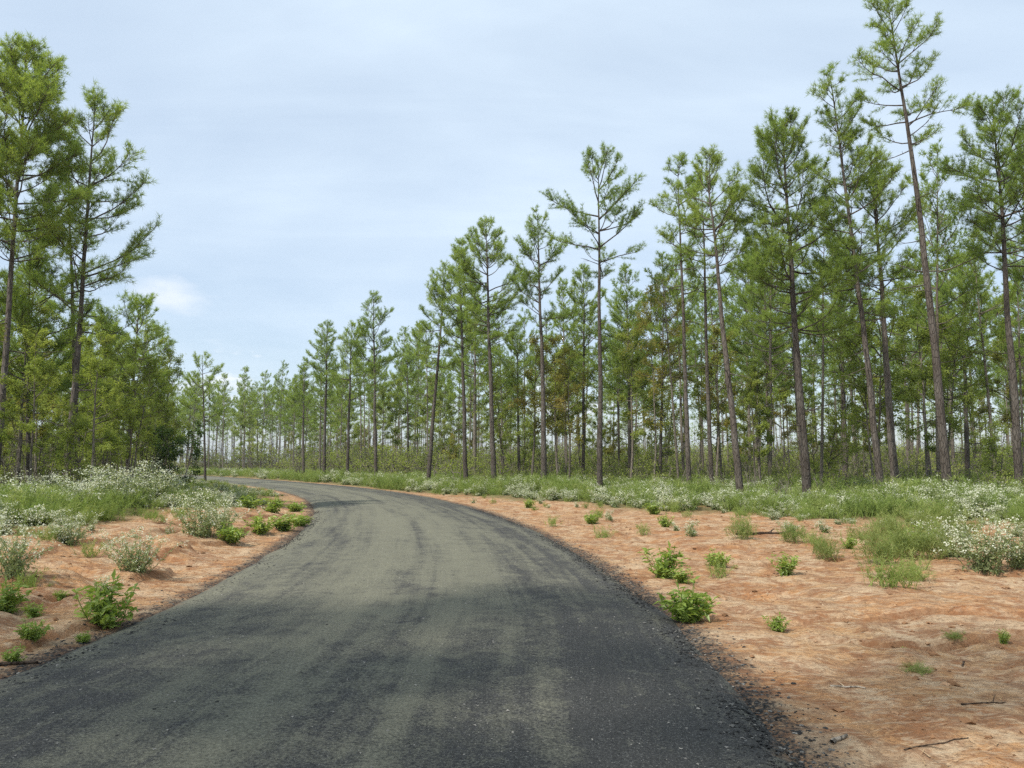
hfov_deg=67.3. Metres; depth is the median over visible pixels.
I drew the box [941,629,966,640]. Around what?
feathery weed
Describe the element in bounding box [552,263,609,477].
pine tree
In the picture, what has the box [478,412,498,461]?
broadleaf tree
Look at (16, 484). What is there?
flowering weed
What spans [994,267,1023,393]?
pine tree
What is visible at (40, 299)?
pine tree
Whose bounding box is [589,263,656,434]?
pine tree
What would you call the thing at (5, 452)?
broadleaf tree
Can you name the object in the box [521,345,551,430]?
pine tree
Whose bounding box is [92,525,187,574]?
flowering weed
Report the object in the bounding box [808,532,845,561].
feathery weed
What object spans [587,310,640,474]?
pine tree
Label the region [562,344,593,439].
pine tree
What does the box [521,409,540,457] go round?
broadleaf tree
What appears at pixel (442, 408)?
pine tree
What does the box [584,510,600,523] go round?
leafy weed
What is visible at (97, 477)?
flowering weed
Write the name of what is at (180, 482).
flowering weed
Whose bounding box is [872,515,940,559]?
feathery weed
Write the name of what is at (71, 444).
tree
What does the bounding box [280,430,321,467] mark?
broadleaf tree
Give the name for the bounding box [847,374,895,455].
broadleaf tree
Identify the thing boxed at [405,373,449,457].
broadleaf tree
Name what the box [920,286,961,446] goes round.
pine tree
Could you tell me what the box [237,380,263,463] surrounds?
pine tree
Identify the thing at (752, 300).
pine tree
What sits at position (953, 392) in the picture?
pine tree
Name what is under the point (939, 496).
flowering weed
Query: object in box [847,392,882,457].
broadleaf tree
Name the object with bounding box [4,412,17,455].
broadleaf tree
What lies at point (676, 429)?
broadleaf tree
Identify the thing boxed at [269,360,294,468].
pine tree
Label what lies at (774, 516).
flowering weed
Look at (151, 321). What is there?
pine tree
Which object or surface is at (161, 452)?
broadleaf tree
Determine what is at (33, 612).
leafy weed
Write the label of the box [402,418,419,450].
broadleaf tree
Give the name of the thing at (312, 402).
pine tree
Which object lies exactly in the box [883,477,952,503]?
flowering weed
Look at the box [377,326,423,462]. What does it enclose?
pine tree
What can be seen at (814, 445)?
broadleaf tree
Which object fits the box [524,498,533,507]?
leafy weed
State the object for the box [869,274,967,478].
broadleaf tree
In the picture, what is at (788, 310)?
pine tree
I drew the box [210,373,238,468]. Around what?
pine tree
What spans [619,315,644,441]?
pine tree
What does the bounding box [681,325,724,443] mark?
pine tree
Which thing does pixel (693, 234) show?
pine tree
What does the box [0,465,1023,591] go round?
weeds
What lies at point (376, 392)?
pine tree
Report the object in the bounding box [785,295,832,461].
pine tree
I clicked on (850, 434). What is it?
broadleaf tree
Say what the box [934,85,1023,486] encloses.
pine tree
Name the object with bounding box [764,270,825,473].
pine tree
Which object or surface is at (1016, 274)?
pine tree
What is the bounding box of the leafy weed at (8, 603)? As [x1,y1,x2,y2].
[0,576,35,613]
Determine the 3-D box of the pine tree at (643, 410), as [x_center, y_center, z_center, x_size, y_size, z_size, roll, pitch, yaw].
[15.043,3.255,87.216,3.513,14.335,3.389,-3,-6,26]
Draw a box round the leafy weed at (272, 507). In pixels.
[259,494,287,512]
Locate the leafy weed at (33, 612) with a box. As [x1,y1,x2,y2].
[20,601,47,617]
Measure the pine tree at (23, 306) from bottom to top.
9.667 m
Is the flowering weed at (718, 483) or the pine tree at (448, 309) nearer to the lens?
the flowering weed at (718, 483)
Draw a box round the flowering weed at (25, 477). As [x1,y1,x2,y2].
[0,468,59,489]
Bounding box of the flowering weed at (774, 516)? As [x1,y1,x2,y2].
[763,506,789,519]
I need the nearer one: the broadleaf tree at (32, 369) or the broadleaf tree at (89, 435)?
the broadleaf tree at (32, 369)
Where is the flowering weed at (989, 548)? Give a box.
[930,501,1023,575]
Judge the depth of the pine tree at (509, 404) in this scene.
90.11 m
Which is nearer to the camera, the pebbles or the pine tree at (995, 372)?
the pebbles
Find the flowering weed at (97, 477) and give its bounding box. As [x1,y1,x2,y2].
[70,471,123,487]
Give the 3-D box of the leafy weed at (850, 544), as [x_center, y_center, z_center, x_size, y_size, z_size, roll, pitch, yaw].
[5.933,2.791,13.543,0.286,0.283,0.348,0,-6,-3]
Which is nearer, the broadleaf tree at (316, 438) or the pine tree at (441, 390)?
the pine tree at (441, 390)
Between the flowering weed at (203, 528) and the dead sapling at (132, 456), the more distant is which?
the dead sapling at (132, 456)
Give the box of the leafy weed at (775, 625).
[762,611,790,631]
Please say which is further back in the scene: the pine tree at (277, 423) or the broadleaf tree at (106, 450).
the pine tree at (277, 423)
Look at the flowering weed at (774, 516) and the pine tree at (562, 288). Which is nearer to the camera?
the flowering weed at (774, 516)
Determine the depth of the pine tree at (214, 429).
140.10 m
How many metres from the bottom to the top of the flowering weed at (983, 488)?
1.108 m
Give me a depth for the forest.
194.26 m
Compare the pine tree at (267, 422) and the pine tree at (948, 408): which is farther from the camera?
the pine tree at (267, 422)
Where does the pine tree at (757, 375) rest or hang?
on the ground
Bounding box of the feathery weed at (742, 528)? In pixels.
[723,513,759,538]
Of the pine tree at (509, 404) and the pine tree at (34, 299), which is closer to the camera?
the pine tree at (34, 299)
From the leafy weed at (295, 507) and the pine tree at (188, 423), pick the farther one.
the pine tree at (188, 423)
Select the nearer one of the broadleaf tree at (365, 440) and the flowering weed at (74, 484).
the flowering weed at (74, 484)
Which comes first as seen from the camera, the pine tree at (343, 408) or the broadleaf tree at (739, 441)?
the broadleaf tree at (739, 441)
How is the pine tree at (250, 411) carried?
on the ground
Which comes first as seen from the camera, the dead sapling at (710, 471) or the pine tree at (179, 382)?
the dead sapling at (710, 471)
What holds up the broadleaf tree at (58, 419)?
on the ground
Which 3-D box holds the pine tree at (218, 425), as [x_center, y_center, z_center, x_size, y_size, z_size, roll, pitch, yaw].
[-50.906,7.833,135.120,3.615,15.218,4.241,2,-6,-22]
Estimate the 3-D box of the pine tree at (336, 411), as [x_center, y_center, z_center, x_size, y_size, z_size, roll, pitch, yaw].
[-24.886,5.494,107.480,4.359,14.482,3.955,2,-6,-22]
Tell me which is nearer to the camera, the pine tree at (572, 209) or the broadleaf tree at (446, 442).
the pine tree at (572, 209)
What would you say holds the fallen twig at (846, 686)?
on the ground
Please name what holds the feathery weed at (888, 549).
on the ground
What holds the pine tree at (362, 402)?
on the ground
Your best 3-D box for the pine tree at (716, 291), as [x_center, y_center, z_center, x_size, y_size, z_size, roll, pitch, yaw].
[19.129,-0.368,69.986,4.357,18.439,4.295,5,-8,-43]
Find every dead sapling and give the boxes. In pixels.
[0,433,25,481]
[2,434,47,484]
[6,397,78,486]
[20,439,72,485]
[62,443,112,488]
[89,444,134,486]
[126,441,163,486]
[138,450,184,478]
[157,410,211,487]
[700,413,724,485]
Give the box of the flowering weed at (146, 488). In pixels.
[75,458,181,507]
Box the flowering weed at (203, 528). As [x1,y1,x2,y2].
[158,487,266,537]
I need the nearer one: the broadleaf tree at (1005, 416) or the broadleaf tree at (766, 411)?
the broadleaf tree at (766, 411)
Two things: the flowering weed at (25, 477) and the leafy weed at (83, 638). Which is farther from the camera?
the flowering weed at (25, 477)
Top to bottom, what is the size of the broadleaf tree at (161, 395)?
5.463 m
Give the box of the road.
[0,474,798,767]
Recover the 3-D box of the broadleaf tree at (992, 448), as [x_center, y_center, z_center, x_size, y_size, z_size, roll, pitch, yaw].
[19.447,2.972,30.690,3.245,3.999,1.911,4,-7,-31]
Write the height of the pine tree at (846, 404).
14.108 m
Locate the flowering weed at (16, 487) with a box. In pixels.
[1,469,69,501]
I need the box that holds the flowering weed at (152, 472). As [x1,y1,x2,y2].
[115,463,187,485]
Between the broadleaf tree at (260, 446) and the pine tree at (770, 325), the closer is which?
the pine tree at (770, 325)
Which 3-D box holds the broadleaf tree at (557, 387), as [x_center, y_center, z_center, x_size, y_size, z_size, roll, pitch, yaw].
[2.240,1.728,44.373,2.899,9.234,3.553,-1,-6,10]
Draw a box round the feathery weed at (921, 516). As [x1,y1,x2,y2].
[893,501,954,534]
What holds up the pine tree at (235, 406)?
on the ground
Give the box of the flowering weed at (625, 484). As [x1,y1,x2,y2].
[609,477,643,489]
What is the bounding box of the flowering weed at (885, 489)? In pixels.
[866,481,910,501]
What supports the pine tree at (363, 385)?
on the ground
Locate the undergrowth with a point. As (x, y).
(792, 464)
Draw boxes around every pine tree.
[0,30,95,466]
[0,219,96,484]
[0,257,70,445]
[0,265,68,453]
[16,77,162,484]
[26,126,111,485]
[32,357,69,455]
[57,288,98,425]
[59,314,138,480]
[86,289,177,471]
[98,326,142,472]
[123,303,169,466]
[166,374,179,423]
[171,378,186,464]
[173,390,192,467]
[174,350,229,480]
[176,370,203,468]
[177,395,190,457]
[178,374,209,464]
[179,389,202,462]
[185,379,205,464]
[197,375,222,468]
[205,397,229,449]
[207,383,233,468]
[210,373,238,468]
[210,392,227,464]
[210,396,229,467]
[214,387,232,457]
[229,386,253,467]
[230,366,257,467]
[230,384,248,447]
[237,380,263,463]
[239,388,258,435]
[247,381,271,467]
[251,370,277,465]
[258,402,273,453]
[260,390,276,442]
[262,384,285,464]
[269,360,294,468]
[269,374,286,449]
[271,385,295,468]
[271,390,291,468]
[275,374,311,468]
[281,384,298,445]
[282,361,323,472]
[283,391,304,452]
[289,388,310,452]
[292,381,317,469]
[293,369,313,438]
[296,393,319,453]
[303,319,344,474]
[305,346,335,470]
[308,379,337,463]
[318,360,347,465]
[322,321,370,472]
[326,373,346,448]
[327,361,363,458]
[327,386,346,452]
[337,385,362,428]
[342,289,398,474]
[342,331,379,470]
[351,341,373,467]
[358,373,382,457]
[365,346,389,458]
[365,360,389,418]
[368,393,386,425]
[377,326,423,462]
[377,381,393,442]
[380,392,390,442]
[384,357,406,451]
[384,370,410,450]
[395,352,423,470]
[398,321,444,456]
[400,330,432,468]
[408,259,468,481]
[408,320,445,459]
[411,378,426,450]
[416,382,428,451]
[419,371,432,454]
[424,372,454,447]
[428,357,458,453]
[428,375,456,438]
[432,270,506,473]
[434,237,490,481]
[436,356,454,437]
[441,328,472,459]
[447,214,533,478]
[448,292,507,454]
[452,327,486,457]
[454,378,472,422]
[466,378,486,444]
[479,304,523,461]
[492,328,538,476]
[496,369,528,443]
[499,343,523,449]
[505,307,537,453]
[506,204,580,481]
[519,316,571,408]
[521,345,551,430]
[533,277,592,468]
[540,141,646,486]
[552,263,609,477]
[553,365,572,446]
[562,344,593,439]
[568,298,610,437]
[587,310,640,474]
[587,341,613,432]
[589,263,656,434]
[593,284,660,477]
[596,338,633,447]
[603,345,627,437]
[615,374,646,438]
[619,272,694,476]
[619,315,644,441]
[625,352,656,449]
[632,362,657,456]
[632,369,652,459]
[638,253,703,472]
[642,250,698,478]
[647,151,710,483]
[647,347,677,442]
[664,143,754,494]
[669,259,720,474]
[671,169,741,481]
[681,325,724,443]
[686,280,722,462]
[687,271,742,474]
[701,284,744,467]
[708,251,791,474]
[712,365,734,462]
[715,248,785,469]
[719,104,867,494]
[722,347,763,449]
[724,242,807,463]
[727,355,743,416]
[730,200,808,477]
[734,345,765,446]
[735,284,786,467]
[761,338,790,454]
[763,375,787,443]
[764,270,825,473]
[768,354,789,450]
[772,330,804,472]
[783,211,867,486]
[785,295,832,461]
[786,302,831,445]
[791,61,909,490]
[795,227,890,482]
[808,283,863,458]
[816,243,873,467]
[817,365,840,444]
[819,142,938,485]
[821,310,863,468]
[830,295,876,466]
[830,326,862,458]
[832,383,867,423]
[847,0,974,490]
[856,348,883,435]
[865,323,903,455]
[871,261,943,469]
[879,322,922,452]
[881,320,923,463]
[886,232,960,466]
[894,330,929,462]
[896,137,1001,482]
[910,248,1014,476]
[912,212,985,470]
[920,267,1000,469]
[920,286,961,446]
[926,313,966,415]
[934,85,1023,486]
[939,320,966,457]
[943,342,960,435]
[945,229,1022,482]
[960,334,1002,454]
[971,122,1023,362]
[985,241,1023,469]
[985,331,1023,449]
[988,281,1023,375]
[989,338,1023,448]
[990,318,1023,447]
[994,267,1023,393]
[1007,283,1023,374]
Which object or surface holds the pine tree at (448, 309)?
on the ground
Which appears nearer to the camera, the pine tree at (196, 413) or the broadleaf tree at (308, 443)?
the broadleaf tree at (308, 443)
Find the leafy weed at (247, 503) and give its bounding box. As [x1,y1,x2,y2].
[235,495,260,508]
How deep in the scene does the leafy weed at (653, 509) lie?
23.45 m
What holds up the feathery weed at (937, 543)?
on the ground
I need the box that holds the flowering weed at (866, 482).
[840,474,887,487]
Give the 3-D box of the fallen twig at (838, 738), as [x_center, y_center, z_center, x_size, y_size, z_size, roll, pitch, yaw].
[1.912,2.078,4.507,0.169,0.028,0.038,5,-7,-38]
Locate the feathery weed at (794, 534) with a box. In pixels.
[774,519,810,543]
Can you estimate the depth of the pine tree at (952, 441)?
49.93 m
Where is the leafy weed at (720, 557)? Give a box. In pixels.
[704,547,732,567]
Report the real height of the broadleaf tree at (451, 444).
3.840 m
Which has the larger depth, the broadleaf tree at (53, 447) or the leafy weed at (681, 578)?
the broadleaf tree at (53, 447)
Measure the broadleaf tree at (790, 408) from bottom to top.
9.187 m
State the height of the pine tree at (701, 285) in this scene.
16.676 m
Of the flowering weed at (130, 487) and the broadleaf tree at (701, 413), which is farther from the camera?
the broadleaf tree at (701, 413)
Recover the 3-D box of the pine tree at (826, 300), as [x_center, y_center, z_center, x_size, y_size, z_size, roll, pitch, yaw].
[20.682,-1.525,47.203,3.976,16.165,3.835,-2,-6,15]
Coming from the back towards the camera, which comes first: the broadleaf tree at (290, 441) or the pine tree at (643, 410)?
the broadleaf tree at (290, 441)
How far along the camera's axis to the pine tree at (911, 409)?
69.90 m
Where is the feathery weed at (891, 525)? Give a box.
[864,508,913,536]
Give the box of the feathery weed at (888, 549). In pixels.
[848,527,906,565]
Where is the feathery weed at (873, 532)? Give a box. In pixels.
[845,518,886,544]
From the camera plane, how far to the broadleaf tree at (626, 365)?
41.75 m
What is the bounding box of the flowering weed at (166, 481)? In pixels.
[120,457,196,503]
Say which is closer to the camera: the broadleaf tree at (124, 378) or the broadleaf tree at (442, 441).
the broadleaf tree at (124, 378)
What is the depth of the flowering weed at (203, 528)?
15.04 m
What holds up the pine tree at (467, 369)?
on the ground
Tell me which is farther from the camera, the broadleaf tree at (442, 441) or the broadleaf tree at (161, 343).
the broadleaf tree at (442, 441)
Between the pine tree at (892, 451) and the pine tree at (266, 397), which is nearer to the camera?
the pine tree at (892, 451)
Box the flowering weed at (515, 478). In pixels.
[503,474,525,489]
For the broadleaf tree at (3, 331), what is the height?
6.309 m
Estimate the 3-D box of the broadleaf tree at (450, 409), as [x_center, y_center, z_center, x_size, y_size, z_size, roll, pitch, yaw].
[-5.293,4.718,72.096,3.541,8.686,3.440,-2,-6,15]
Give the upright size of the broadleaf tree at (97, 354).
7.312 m
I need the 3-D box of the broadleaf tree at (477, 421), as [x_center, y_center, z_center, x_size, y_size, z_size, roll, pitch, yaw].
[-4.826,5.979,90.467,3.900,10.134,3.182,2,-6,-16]
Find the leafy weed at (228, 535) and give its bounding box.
[216,521,249,544]
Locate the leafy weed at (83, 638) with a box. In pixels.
[74,630,90,642]
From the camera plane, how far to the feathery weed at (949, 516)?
14.56 m
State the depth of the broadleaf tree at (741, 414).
35.55 m
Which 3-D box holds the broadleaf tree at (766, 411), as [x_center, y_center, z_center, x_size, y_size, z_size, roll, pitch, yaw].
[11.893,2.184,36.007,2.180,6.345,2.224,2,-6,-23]
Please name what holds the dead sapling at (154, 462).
on the ground
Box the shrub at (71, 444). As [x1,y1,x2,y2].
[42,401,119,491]
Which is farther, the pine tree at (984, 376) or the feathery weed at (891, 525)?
the pine tree at (984, 376)
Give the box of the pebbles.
[0,516,792,767]
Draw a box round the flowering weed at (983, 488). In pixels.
[941,479,1009,513]
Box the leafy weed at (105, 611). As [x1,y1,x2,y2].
[71,569,139,629]
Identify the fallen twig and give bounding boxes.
[0,661,38,665]
[829,733,847,743]
[830,685,865,688]
[904,737,968,749]
[961,696,1005,704]
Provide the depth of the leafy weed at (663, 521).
18.75 m
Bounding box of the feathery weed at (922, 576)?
[889,564,938,580]
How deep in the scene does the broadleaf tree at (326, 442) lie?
121.01 m
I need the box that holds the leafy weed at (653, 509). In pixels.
[643,502,667,514]
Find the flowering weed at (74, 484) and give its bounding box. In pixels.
[1,475,111,504]
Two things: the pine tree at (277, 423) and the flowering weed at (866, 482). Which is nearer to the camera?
the flowering weed at (866, 482)
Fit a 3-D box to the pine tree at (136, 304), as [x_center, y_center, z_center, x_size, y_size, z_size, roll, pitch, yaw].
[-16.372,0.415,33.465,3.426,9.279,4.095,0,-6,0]
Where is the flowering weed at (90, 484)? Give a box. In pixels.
[51,465,123,499]
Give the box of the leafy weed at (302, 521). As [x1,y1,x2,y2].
[287,510,314,525]
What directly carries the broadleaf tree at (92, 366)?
on the ground
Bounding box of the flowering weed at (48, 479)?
[32,469,83,487]
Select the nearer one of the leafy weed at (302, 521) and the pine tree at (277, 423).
the leafy weed at (302, 521)
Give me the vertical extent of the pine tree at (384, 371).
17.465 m
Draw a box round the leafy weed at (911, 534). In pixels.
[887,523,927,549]
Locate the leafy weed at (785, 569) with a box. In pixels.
[766,551,799,575]
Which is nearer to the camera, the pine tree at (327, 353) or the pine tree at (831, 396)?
the pine tree at (327, 353)
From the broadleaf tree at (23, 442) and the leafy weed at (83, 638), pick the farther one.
the broadleaf tree at (23, 442)
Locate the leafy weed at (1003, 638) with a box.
[996,629,1010,643]
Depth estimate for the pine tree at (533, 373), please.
61.33 m
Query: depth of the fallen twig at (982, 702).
5.01 m
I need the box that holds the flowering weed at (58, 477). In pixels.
[45,465,87,489]
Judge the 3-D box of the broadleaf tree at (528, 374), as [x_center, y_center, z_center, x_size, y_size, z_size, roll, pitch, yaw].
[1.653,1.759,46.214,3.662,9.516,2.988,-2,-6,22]
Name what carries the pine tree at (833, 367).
on the ground
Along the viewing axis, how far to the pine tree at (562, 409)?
112.19 m
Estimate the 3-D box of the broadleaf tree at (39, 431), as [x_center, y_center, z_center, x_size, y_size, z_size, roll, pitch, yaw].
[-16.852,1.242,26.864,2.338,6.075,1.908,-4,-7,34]
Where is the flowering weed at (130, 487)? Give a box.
[80,458,146,502]
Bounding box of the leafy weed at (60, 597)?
[52,589,69,600]
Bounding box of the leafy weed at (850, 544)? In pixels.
[840,536,857,548]
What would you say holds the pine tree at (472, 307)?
on the ground
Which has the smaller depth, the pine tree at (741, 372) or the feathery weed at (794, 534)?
the feathery weed at (794, 534)
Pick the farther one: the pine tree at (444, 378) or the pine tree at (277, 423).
the pine tree at (277, 423)
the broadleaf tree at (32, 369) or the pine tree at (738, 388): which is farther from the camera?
the pine tree at (738, 388)
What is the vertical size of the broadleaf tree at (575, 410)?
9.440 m
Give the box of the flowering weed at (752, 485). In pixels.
[746,476,782,492]
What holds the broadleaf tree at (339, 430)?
on the ground
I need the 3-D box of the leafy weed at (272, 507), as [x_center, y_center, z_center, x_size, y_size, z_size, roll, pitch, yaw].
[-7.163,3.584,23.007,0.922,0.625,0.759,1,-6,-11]
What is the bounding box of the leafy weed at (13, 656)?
[0,643,27,661]
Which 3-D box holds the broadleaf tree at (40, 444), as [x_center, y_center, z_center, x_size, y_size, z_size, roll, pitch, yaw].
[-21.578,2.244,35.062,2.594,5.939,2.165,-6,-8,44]
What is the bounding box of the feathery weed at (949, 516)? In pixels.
[921,504,988,542]
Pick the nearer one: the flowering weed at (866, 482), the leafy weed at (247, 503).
the leafy weed at (247, 503)
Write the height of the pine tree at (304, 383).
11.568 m
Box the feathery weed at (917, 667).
[898,660,933,675]
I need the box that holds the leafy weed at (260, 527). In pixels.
[242,511,275,534]
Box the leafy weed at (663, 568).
[637,541,691,578]
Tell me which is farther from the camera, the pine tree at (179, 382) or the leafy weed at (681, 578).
the pine tree at (179, 382)
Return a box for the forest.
[38,227,1023,465]
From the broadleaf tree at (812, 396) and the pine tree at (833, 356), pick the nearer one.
the pine tree at (833, 356)
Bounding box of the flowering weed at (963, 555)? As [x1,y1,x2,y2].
[910,514,985,557]
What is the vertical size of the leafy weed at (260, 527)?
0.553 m
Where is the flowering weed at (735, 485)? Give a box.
[724,476,760,493]
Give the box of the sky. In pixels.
[0,0,1023,462]
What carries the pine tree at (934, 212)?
on the ground
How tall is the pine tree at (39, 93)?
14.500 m
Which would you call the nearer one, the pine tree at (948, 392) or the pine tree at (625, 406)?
the pine tree at (948, 392)
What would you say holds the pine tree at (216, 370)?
on the ground
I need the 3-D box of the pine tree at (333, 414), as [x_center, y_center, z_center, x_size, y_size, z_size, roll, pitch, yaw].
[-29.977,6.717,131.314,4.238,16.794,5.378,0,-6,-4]
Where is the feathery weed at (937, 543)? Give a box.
[896,521,963,560]
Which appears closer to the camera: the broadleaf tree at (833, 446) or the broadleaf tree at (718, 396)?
the broadleaf tree at (718, 396)
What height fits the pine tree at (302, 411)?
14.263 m
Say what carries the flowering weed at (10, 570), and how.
on the ground
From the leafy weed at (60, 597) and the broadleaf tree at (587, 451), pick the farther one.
the broadleaf tree at (587, 451)
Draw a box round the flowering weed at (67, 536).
[38,505,105,544]
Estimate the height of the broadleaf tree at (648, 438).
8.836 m
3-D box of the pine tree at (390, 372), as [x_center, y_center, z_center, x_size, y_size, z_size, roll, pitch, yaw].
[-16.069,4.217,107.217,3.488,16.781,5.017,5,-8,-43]
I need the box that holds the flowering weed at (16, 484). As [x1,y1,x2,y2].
[0,471,50,492]
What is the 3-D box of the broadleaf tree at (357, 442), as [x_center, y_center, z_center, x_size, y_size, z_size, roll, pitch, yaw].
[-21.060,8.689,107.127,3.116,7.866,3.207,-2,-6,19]
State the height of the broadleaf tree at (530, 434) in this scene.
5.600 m
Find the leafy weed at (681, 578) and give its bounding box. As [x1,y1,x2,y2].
[669,567,695,583]
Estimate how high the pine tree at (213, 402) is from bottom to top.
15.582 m
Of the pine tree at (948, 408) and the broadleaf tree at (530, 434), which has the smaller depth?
the broadleaf tree at (530, 434)
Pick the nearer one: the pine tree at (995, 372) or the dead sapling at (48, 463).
the dead sapling at (48, 463)
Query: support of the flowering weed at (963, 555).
on the ground
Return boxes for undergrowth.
[0,437,1023,496]
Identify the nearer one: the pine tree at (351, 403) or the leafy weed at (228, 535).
the leafy weed at (228, 535)
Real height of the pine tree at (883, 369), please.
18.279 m
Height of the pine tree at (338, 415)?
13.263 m
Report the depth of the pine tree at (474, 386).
55.59 m
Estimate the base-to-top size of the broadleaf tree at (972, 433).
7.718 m
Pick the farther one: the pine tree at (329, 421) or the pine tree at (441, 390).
the pine tree at (441, 390)
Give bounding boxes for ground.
[0,463,1023,767]
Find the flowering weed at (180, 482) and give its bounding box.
[152,469,204,495]
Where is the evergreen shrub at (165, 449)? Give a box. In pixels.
[145,417,205,488]
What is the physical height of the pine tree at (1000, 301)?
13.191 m
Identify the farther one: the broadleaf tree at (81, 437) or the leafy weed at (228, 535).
the broadleaf tree at (81, 437)
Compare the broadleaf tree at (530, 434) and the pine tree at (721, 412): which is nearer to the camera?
the broadleaf tree at (530, 434)
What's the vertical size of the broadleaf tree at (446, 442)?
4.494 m
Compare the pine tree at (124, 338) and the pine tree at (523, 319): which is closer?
the pine tree at (124, 338)
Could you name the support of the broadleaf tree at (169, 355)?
on the ground
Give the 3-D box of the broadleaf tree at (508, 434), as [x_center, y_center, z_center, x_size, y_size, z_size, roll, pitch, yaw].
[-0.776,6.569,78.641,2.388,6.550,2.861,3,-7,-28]
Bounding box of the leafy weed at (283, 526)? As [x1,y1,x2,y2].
[267,513,299,531]
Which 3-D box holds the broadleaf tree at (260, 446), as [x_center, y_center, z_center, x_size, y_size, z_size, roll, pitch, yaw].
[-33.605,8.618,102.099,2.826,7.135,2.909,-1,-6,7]
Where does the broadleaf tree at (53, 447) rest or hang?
on the ground
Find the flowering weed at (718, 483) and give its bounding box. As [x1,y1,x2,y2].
[697,477,733,489]
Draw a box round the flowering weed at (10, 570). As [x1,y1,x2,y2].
[0,508,66,579]
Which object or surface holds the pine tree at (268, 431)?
on the ground
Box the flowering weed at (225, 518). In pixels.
[204,496,245,530]
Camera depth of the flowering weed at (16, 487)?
16.49 m
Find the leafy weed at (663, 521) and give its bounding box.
[656,514,674,526]
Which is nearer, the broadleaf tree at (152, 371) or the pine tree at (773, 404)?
the broadleaf tree at (152, 371)
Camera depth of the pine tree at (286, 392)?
87.13 m
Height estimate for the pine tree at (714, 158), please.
14.261 m
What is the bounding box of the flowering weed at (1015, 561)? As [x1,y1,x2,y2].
[987,508,1023,570]
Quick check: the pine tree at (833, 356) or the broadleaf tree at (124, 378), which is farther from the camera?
the pine tree at (833, 356)
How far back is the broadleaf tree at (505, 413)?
47.55 m
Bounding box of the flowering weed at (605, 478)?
[586,474,609,489]
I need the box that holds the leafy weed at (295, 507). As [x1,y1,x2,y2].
[285,500,306,511]
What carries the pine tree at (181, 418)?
on the ground
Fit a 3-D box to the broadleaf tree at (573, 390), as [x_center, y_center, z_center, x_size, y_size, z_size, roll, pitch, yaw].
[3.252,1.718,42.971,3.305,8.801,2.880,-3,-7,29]
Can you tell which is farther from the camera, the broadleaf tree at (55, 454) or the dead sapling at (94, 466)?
the broadleaf tree at (55, 454)
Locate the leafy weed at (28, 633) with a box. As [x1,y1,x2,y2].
[13,617,53,641]
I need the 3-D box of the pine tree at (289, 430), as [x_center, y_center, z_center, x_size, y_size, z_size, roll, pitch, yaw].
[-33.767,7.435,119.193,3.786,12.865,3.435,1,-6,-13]
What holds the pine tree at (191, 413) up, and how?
on the ground
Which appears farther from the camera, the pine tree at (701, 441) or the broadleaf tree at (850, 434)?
the pine tree at (701, 441)
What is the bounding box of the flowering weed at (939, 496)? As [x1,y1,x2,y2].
[910,479,976,506]
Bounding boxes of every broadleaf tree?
[0,300,64,485]
[0,304,9,341]
[0,327,67,482]
[0,350,10,424]
[0,370,19,446]
[0,416,41,488]
[1,399,25,468]
[1,419,55,475]
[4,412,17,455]
[4,416,49,468]
[6,336,67,485]
[15,387,61,466]
[16,415,94,484]
[18,321,126,480]
[34,394,108,481]
[38,359,92,445]
[39,436,104,471]
[62,322,138,481]
[78,328,130,442]
[79,343,148,477]
[80,380,127,485]
[82,400,122,475]
[95,325,176,484]
[96,320,185,474]
[110,421,132,483]
[122,368,179,476]
[134,422,188,480]
[135,347,194,467]
[139,372,183,477]
[140,385,182,483]
[229,400,256,469]
[250,422,269,468]
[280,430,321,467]
[286,432,298,460]
[307,416,327,446]
[321,431,333,454]
[328,406,353,451]
[335,399,363,450]
[350,420,366,445]
[352,418,370,454]
[356,427,373,455]
[365,384,405,465]
[380,373,420,468]
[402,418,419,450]
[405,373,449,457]
[418,423,470,461]
[433,430,461,467]
[437,389,472,470]
[437,423,454,450]
[442,433,459,465]
[457,394,484,450]
[471,350,526,479]
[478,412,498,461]
[482,417,550,475]
[483,406,506,453]
[496,417,516,454]
[505,334,570,474]
[511,411,531,447]
[520,435,560,469]
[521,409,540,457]
[529,334,572,477]
[536,338,594,478]
[545,343,597,474]
[546,344,606,471]
[585,403,613,457]
[585,431,596,461]
[593,423,615,463]
[604,419,626,467]
[606,319,670,480]
[608,407,645,468]
[618,282,677,482]
[637,393,659,453]
[641,361,695,465]
[642,427,684,477]
[662,402,684,454]
[688,351,742,456]
[690,324,755,477]
[721,371,772,480]
[726,419,752,458]
[733,364,792,483]
[738,383,755,442]
[739,425,755,468]
[761,363,796,474]
[778,400,861,485]
[780,369,827,450]
[791,412,819,460]
[823,419,841,463]
[824,382,865,467]
[826,287,918,483]
[846,393,885,470]
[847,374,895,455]
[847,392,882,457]
[861,400,887,456]
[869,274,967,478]
[895,329,964,478]
[904,302,996,446]
[949,373,1002,463]
[968,322,1023,428]
[969,391,1000,465]
[971,409,1023,486]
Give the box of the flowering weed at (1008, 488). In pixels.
[978,481,1023,498]
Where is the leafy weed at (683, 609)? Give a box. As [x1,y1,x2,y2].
[654,576,720,623]
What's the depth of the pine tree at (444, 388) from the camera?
98.40 m
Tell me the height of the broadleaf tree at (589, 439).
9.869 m
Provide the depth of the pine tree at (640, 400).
103.98 m
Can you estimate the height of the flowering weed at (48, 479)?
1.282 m
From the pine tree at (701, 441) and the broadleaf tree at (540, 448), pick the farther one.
the broadleaf tree at (540, 448)
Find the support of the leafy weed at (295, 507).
on the ground

